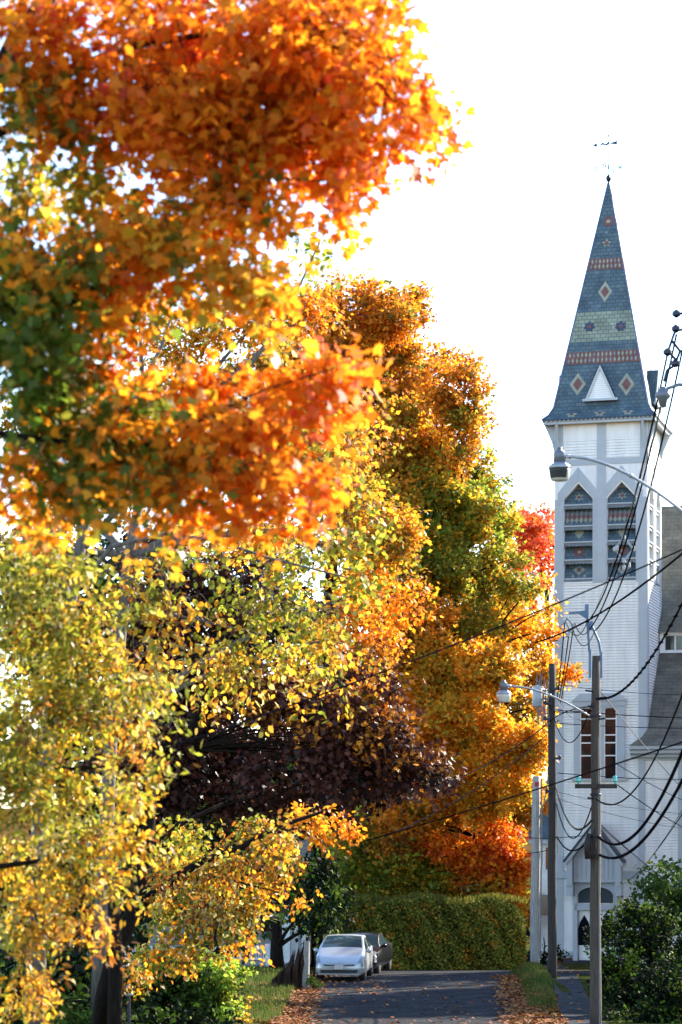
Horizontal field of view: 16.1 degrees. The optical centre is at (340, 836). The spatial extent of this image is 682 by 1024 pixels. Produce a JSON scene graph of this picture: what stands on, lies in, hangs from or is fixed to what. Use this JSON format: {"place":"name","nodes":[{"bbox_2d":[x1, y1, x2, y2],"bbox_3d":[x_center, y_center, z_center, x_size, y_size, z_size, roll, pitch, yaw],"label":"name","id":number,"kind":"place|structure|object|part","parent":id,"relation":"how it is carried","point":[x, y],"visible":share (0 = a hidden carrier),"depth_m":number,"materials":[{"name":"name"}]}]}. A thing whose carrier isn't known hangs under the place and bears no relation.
{"place":"outdoors","nodes":[
{"label":"outdoors","id":0,"kind":"place"},
{"bbox_2d":[0,780,546,873],"bbox_3d":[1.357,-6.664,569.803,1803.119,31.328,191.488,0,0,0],"label":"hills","id":1,"kind":"structure","parent":0,"point":[528,847],"depth_m":532.13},
{"bbox_2d":[122,961,557,1023],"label":"grass","id":2,"kind":"structure","parent":0,"point":[534,972],"depth_m":75.64,"materials":[{"name":"green plant"}]},
{"bbox_2d":[0,877,681,1023],"bbox_3d":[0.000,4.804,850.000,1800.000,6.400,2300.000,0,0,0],"label":"ground","id":3,"kind":"structure","parent":0,"point":[576,966],"depth_m":82.41,"materials":[{"name":"brown soil"}]},
{"bbox_2d":[0,497,202,1023],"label":"yellow tree","id":4,"kind":"object","parent":3,"relation":"on","point":[43,900],"visible":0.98,"depth_m":24.41,"materials":[{"name":"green plant"}]},
{"bbox_2d":[106,871,122,1023],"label":"tree trunk","id":5,"kind":"object","parent":3,"relation":"on","point":[114,1012],"visible":0.65,"depth_m":42.90,"materials":[{"name":"brown plant"}]},
{"bbox_2d":[0,965,256,1023],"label":"undergrowth bush","id":6,"kind":"object","parent":3,"relation":"on","point":[83,1012],"visible":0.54,"depth_m":51.52,"materials":[{"name":"green plant"}]},
{"bbox_2d":[124,984,132,1023],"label":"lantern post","id":7,"kind":"object","parent":3,"relation":"on","point":[129,1009],"visible":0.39,"depth_m":49.97,"materials":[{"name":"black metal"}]},
{"bbox_2d":[54,837,310,966],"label":"house","id":8,"kind":"structure","parent":3,"relation":"on","point":[290,946],"depth_m":98.60,"materials":[{"name":"white wood"}]},
{"bbox_2d":[0,519,367,1009],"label":"tree","id":9,"kind":"object","parent":3,"relation":"on","point":[80,975],"visible":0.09,"depth_m":66.44,"materials":[{"name":"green plant"}]},
{"bbox_2d":[123,937,259,1022],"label":"arborvitae shrub","id":10,"kind":"object","parent":3,"relation":"on","point":[216,988],"visible":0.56,"depth_m":55.58,"materials":[{"name":"green plant"}]},
{"bbox_2d":[18,221,405,1023],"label":"yellow green tree","id":11,"kind":"object","parent":3,"relation":"on","point":[232,659],"visible":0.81,"depth_m":39.91,"materials":[{"name":"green plant"}]},
{"bbox_2d":[0,270,443,1017],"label":"brown yellow tree","id":12,"kind":"object","parent":3,"relation":"on","point":[312,312],"visible":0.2,"depth_m":51.91,"materials":[{"name":"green plant"}]},
{"bbox_2d":[91,747,367,1023],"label":"leaning tree","id":13,"kind":"object","parent":3,"relation":"on","point":[208,871],"visible":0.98,"depth_m":44.97,"materials":[{"name":"yellow plant"}]},
{"bbox_2d":[0,0,476,581],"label":"maple tree","id":14,"kind":"object","parent":3,"relation":"on","point":[186,112],"visible":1,"depth_m":18.55,"materials":[{"name":"orange plant"}]},
{"bbox_2d":[231,968,253,1022],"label":"bronze bush","id":15,"kind":"object","parent":3,"relation":"on","point":[248,1015],"visible":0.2,"depth_m":57.69,"materials":[{"name":"yellow plant"}]},
{"bbox_2d":[74,512,467,1000],"bbox_3d":[-1.771,-1.737,58.627,9.646,12.904,6.816,0,0,0],"label":"purple maple","id":16,"kind":"object","parent":3,"relation":"on","point":[335,754],"visible":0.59,"depth_m":57.27,"materials":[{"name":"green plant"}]},
{"bbox_2d":[271,939,309,988],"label":"fence","id":17,"kind":"object","parent":3,"relation":"on","point":[297,972],"visible":0.75,"depth_m":78.82,"materials":[{"name":"brown wood"}]},
{"bbox_2d":[255,842,360,969],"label":"tree","id":18,"kind":"object","parent":3,"relation":"on","point":[327,889],"visible":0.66,"depth_m":88.08,"materials":[{"name":"green plant"}]},
{"bbox_2d":[305,950,325,989],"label":"weed tuft","id":19,"kind":"object","parent":3,"relation":"on","point":[312,981],"visible":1,"depth_m":78.46,"materials":[{"name":"green plant"}]},
{"bbox_2d":[221,267,443,966],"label":"maple tree","id":20,"kind":"object","parent":3,"relation":"on","point":[380,317],"visible":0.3,"depth_m":105.49,"materials":[{"name":"orange plant"}]},
{"bbox_2d":[288,728,530,942],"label":"maple tree","id":21,"kind":"object","parent":3,"relation":"on","point":[467,829],"visible":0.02,"depth_m":125.15,"materials":[{"name":"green plant"}]},
{"bbox_2d":[238,963,589,1023],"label":"fallen leaves","id":22,"kind":"object","parent":3,"relation":"on","point":[294,1008],"visible":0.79,"depth_m":70.65,"materials":[{"name":"brown plant"}]},
{"bbox_2d":[326,779,531,937],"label":"maple tree","id":23,"kind":"object","parent":3,"relation":"on","point":[441,867],"visible":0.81,"depth_m":102.12,"materials":[{"name":"orange plant"}]},
{"bbox_2d":[333,891,528,969],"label":"hedge","id":24,"kind":"object","parent":3,"relation":"on","point":[434,931],"visible":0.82,"depth_m":98.98,"materials":[{"name":"green plant"}]},
{"bbox_2d":[345,339,538,891],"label":"maple tree","id":25,"kind":"object","parent":3,"relation":"on","point":[468,512],"visible":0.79,"depth_m":102.91,"materials":[{"name":"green plant"}]},
{"bbox_2d":[355,563,588,892],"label":"maple tree","id":26,"kind":"object","parent":3,"relation":"on","point":[472,721],"visible":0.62,"depth_m":100.67,"materials":[{"name":"orange plant"}]},
{"bbox_2d":[485,502,553,777],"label":"red maple","id":27,"kind":"object","parent":3,"relation":"on","point":[538,532],"visible":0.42,"depth_m":146.90,"materials":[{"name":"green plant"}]},
{"bbox_2d":[530,776,542,962],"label":"utility pole","id":28,"kind":"object","parent":3,"relation":"on","point":[535,912],"visible":0.88,"depth_m":93.85,"materials":[{"name":"white wood"}]},
{"bbox_2d":[518,937,569,964],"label":"dark shrub","id":29,"kind":"object","parent":3,"relation":"on","point":[543,958],"visible":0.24,"depth_m":114.05,"materials":[{"name":"green plant"}]},
{"bbox_2d":[532,663,560,978],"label":"utility pole","id":30,"kind":"object","parent":3,"relation":"on","point":[537,698],"visible":0.94,"depth_m":83.87,"materials":[{"name":"grey wood"}]},
{"bbox_2d":[384,735,546,836],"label":"overhead wire","id":31,"kind":"object","parent":30,"relation":"attached to","point":[471,791],"visible":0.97,"depth_m":74.41,"materials":[{"name":"black"}]},
{"bbox_2d":[404,725,545,798],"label":"overhead wire","id":32,"kind":"object","parent":30,"relation":"attached to","point":[496,758],"visible":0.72,"depth_m":77.64,"materials":[{"name":"black"}]},
{"bbox_2d":[555,710,591,712],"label":"overhead wire","id":33,"kind":"object","parent":30,"relation":"attached to","point":[574,712],"visible":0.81,"depth_m":68.61,"materials":[{"name":"black"}]},
{"bbox_2d":[559,792,677,813],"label":"overhead wire","id":34,"kind":"object","parent":30,"relation":"attached to","point":[618,805],"visible":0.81,"depth_m":90.09,"materials":[{"name":"black"}]},
{"bbox_2d":[560,799,677,827],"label":"overhead wire","id":35,"kind":"object","parent":30,"relation":"attached to","point":[620,816],"visible":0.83,"depth_m":90.29,"materials":[{"name":"black"}]},
{"bbox_2d":[557,709,681,717],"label":"overhead wire","id":36,"kind":"object","parent":30,"relation":"attached to","point":[622,714],"visible":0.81,"depth_m":90.81,"materials":[{"name":"black"}]},
{"bbox_2d":[557,723,681,728],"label":"overhead wire","id":37,"kind":"object","parent":30,"relation":"attached to","point":[617,726],"visible":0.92,"depth_m":89.91,"materials":[{"name":"black"}]},
{"bbox_2d":[559,773,680,779],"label":"overhead wire","id":38,"kind":"object","parent":30,"relation":"attached to","point":[617,777],"visible":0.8,"depth_m":90.00,"materials":[{"name":"black"}]},
{"bbox_2d":[562,685,678,694],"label":"overhead wire","id":39,"kind":"object","parent":30,"relation":"attached to","point":[627,692],"visible":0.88,"depth_m":91.11,"materials":[{"name":"black"}]},
{"bbox_2d":[559,604,616,1023],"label":"utility pole","id":40,"kind":"object","parent":3,"relation":"on","point":[592,848],"visible":0.97,"depth_m":59.89,"materials":[{"name":"grey wood"}]},
{"bbox_2d":[496,680,590,717],"bbox_3d":[5.044,-3.418,60.000,2.373,0.950,0.376,0,0,0],"label":"street lamp","id":41,"kind":"object","parent":40,"relation":"attached to","point":[503,693],"visible":1,"depth_m":59.96,"materials":[{"name":"metal"}]},
{"bbox_2d":[557,623,564,696],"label":"overhead wire","id":42,"kind":"object","parent":40,"relation":"attached to","point":[561,660],"visible":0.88,"depth_m":68.80,"materials":[{"name":"black"}]},
{"bbox_2d":[558,636,568,700],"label":"overhead wire","id":43,"kind":"object","parent":40,"relation":"attached to","point":[564,666],"visible":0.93,"depth_m":68.56,"materials":[{"name":"black"}]},
{"bbox_2d":[560,624,573,702],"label":"overhead wire","id":44,"kind":"object","parent":40,"relation":"attached to","point":[567,663],"visible":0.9,"depth_m":68.51,"materials":[{"name":"black"}]},
{"bbox_2d":[544,707,589,725],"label":"overhead wire","id":45,"kind":"object","parent":40,"relation":"attached to","point":[565,712],"visible":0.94,"depth_m":70.68,"materials":[{"name":"black"}]},
{"bbox_2d":[551,703,592,742],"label":"overhead wire","id":46,"kind":"object","parent":40,"relation":"attached to","point":[580,731],"visible":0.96,"depth_m":68.77,"materials":[{"name":"black"}]},
{"bbox_2d":[556,699,590,719],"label":"overhead wire","id":47,"kind":"object","parent":40,"relation":"attached to","point":[571,716],"visible":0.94,"depth_m":71.29,"materials":[{"name":"grey"}]},
{"bbox_2d":[556,836,591,850],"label":"overhead wire","id":48,"kind":"object","parent":40,"relation":"attached to","point":[579,848],"visible":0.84,"depth_m":73.29,"materials":[{"name":"black"}]},
{"bbox_2d":[556,787,592,829],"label":"overhead wire","id":49,"kind":"object","parent":40,"relation":"attached to","point":[582,828],"visible":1,"depth_m":72.91,"materials":[{"name":"grey"}]},
{"bbox_2d":[556,794,595,838],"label":"overhead wire","id":50,"kind":"object","parent":40,"relation":"attached to","point":[564,828],"visible":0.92,"depth_m":72.36,"materials":[{"name":"black"}]},
{"bbox_2d":[571,625,593,645],"bbox_3d":[6.005,-5.013,60.000,0.601,0.565,0.024,0,0,0],"label":"overhead wire","id":51,"kind":"object","parent":40,"relation":"attached to","point":[579,642],"visible":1,"depth_m":59.99,"materials":[{"name":"grey"}]},
{"bbox_2d":[591,410,660,619],"bbox_3d":[5.689,-6.132,49.500,0.012,1.524,21.027,0,0,3],"label":"overhead wire","id":52,"kind":"object","parent":40,"relation":"attached to","point":[633,501],"visible":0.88,"depth_m":45.13,"materials":[{"name":"grey"}]},
{"bbox_2d":[586,356,667,623],"bbox_3d":[5.682,-6.537,49.448,0.034,2.550,20.920,0,0,2],"label":"overhead wire","id":53,"kind":"object","parent":40,"relation":"attached to","point":[663,372],"visible":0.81,"depth_m":44.18,"materials":[{"name":"black"}]},
{"bbox_2d":[590,334,676,628],"bbox_3d":[5.796,-6.624,49.448,0.034,2.988,20.918,0,0,2],"label":"overhead wire","id":54,"kind":"object","parent":40,"relation":"attached to","point":[673,348],"visible":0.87,"depth_m":45.72,"materials":[{"name":"black"}]},
{"bbox_2d":[613,536,634,570],"bbox_3d":[6.035,-6.044,51.500,0.480,0.780,0.080,0,0,0],"label":"cable spacer","id":55,"kind":"object","parent":54,"relation":"attached to","point":[615,548],"visible":0.72,"depth_m":51.48,"materials":[{"name":"white plastic"}]},
{"bbox_2d":[601,825,670,884],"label":"overhead wire","id":56,"kind":"object","parent":40,"relation":"attached to","point":[628,849],"visible":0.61,"depth_m":65.72,"materials":[{"name":"black"}]},
{"bbox_2d":[595,350,681,630],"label":"overhead wire","id":57,"kind":"object","parent":40,"relation":"attached to","point":[676,377],"visible":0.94,"depth_m":44.47,"materials":[{"name":"black"}]},
{"bbox_2d":[597,749,681,845],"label":"overhead wire","id":58,"kind":"object","parent":40,"relation":"attached to","point":[641,827],"visible":1,"depth_m":46.41,"materials":[{"name":"black"}]},
{"bbox_2d":[599,778,681,858],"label":"overhead wire","id":59,"kind":"object","parent":40,"relation":"attached to","point":[645,837],"visible":1,"depth_m":46.78,"materials":[{"name":"black"}]},
{"bbox_2d":[600,691,681,788],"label":"overhead wire","id":60,"kind":"object","parent":40,"relation":"attached to","point":[636,736],"visible":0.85,"depth_m":68.09,"materials":[{"name":"grey"}]},
{"bbox_2d":[613,761,681,799],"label":"overhead wire","id":61,"kind":"object","parent":40,"relation":"attached to","point":[644,780],"visible":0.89,"depth_m":68.15,"materials":[{"name":"black"}]},
{"bbox_2d":[617,785,681,826],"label":"overhead wire","id":62,"kind":"object","parent":40,"relation":"attached to","point":[645,804],"visible":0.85,"depth_m":67.30,"materials":[{"name":"black"}]},
{"bbox_2d":[630,814,681,879],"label":"overhead wire","id":63,"kind":"object","parent":40,"relation":"attached to","point":[660,844],"visible":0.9,"depth_m":66.85,"materials":[{"name":"black"}]},
{"bbox_2d":[528,135,681,962],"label":"church","id":64,"kind":"structure","parent":3,"relation":"on","point":[603,408],"depth_m":120.75,"materials":[{"name":"white paint"}]},
{"bbox_2d":[541,894,547,914],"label":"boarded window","id":65,"kind":"structure","parent":64,"relation":"in","point":[544,905],"depth_m":123.00,"materials":[{"name":"grey wood"}]},
{"bbox_2d":[546,847,547,868],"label":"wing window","id":66,"kind":"structure","parent":64,"relation":"in","point":[546,847],"depth_m":122.97,"materials":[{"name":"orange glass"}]},
{"bbox_2d":[578,910,589,959],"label":"door","id":67,"kind":"structure","parent":64,"relation":"in","point":[584,915],"depth_m":120.74,"materials":[{"name":"white paint"}]},
{"bbox_2d":[578,887,612,902],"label":"transom window","id":68,"kind":"structure","parent":64,"relation":"in","point":[584,895],"depth_m":120.60,"materials":[{"name":"grey glass"}]},
{"bbox_2d":[572,693,626,780],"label":"tower window","id":69,"kind":"structure","parent":64,"relation":"in","point":[612,739],"depth_m":120.51,"materials":[{"name":"paint"}]},
{"bbox_2d":[601,910,612,955],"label":"door","id":70,"kind":"structure","parent":64,"relation":"in","point":[603,912],"depth_m":120.45,"materials":[{"name":"white paint"}]},
{"bbox_2d":[582,890,681,1013],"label":"evergreen shrub","id":71,"kind":"object","parent":3,"relation":"on","point":[633,945],"visible":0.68,"depth_m":67.66,"materials":[{"name":"green plant"}]},
{"bbox_2d":[602,947,681,1022],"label":"dark shrub","id":72,"kind":"object","parent":3,"relation":"on","point":[666,999],"visible":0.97,"depth_m":61.98,"materials":[{"name":"green plant"}]},
{"bbox_2d":[614,853,681,941],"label":"green shrub","id":73,"kind":"object","parent":3,"relation":"on","point":[661,887],"visible":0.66,"depth_m":72.62,"materials":[{"name":"green plant"}]},
{"bbox_2d":[656,309,681,407],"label":"utility pole","id":74,"kind":"object","parent":3,"relation":"on","point":[663,395],"visible":1,"depth_m":38.66,"materials":[{"name":"metal"}]},
{"bbox_2d":[11,549,681,796],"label":"overhead wire","id":75,"kind":"object","parent":74,"relation":"attached to","point":[398,665],"visible":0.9,"depth_m":35.60,"materials":[{"name":"black"}]},
{"bbox_2d":[357,741,681,843],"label":"overhead wire","id":76,"kind":"object","parent":74,"relation":"attached to","point":[536,789],"visible":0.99,"depth_m":48.97,"materials":[{"name":"black"}]},
{"bbox_2d":[535,553,681,642],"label":"overhead wire","id":77,"kind":"object","parent":74,"relation":"attached to","point":[646,581],"visible":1,"depth_m":47.77,"materials":[{"name":"black"}]},
{"bbox_2d":[548,447,681,512],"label":"street lamp","id":78,"kind":"object","parent":74,"relation":"attached to","point":[559,469],"visible":1,"depth_m":38.96,"materials":[{"name":"metal"}]},
{"bbox_2d":[595,694,681,805],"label":"overhead wire","id":79,"kind":"object","parent":74,"relation":"attached to","point":[677,707],"visible":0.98,"depth_m":46.19,"materials":[{"name":"black"}]},
{"bbox_2d":[596,602,681,700],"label":"overhead wire","id":80,"kind":"object","parent":74,"relation":"attached to","point":[675,616],"visible":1,"depth_m":47.06,"materials":[{"name":"black"}]},
{"bbox_2d":[0,0,681,808],"label":"sky","id":81,"kind":"structure","parent":0,"point":[504,243],"materials":[{"name":"white"}]},
{"bbox_2d":[300,975,520,1023],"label":"road","id":82,"kind":"structure","parent":0,"point":[400,992],"depth_m":73.48,"materials":[{"name":"grey asphalt"}]},
{"bbox_2d":[313,934,372,979],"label":"parked car","id":83,"kind":"object","parent":82,"relation":"on","point":[344,954],"visible":0.97,"depth_m":83.57,"materials":[{"name":"silver metal"}]},
{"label":"side window","id":84,"kind":"part","parent":83,"relation":"part of","materials":[{"name":"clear glass"}]},
{"bbox_2d":[310,970,605,974],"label":"cross street","id":85,"kind":"structure","parent":0,"point":[455,972],"depth_m":92.21,"materials":[{"name":"grey asphalt"}]},
{"bbox_2d":[348,932,392,973],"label":"parked car","id":86,"kind":"object","parent":85,"relation":"on","point":[380,943],"visible":0.48,"depth_m":90.97,"materials":[{"name":"black paint"}]},
{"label":"side window","id":87,"kind":"part","parent":86,"relation":"part of","materials":[{"name":"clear glass"}]},
{"bbox_2d":[542,964,606,1023],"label":"sidewalk","id":88,"kind":"structure","parent":0,"point":[575,987],"depth_m":73.48,"materials":[{"name":"concrete"}]}
]}

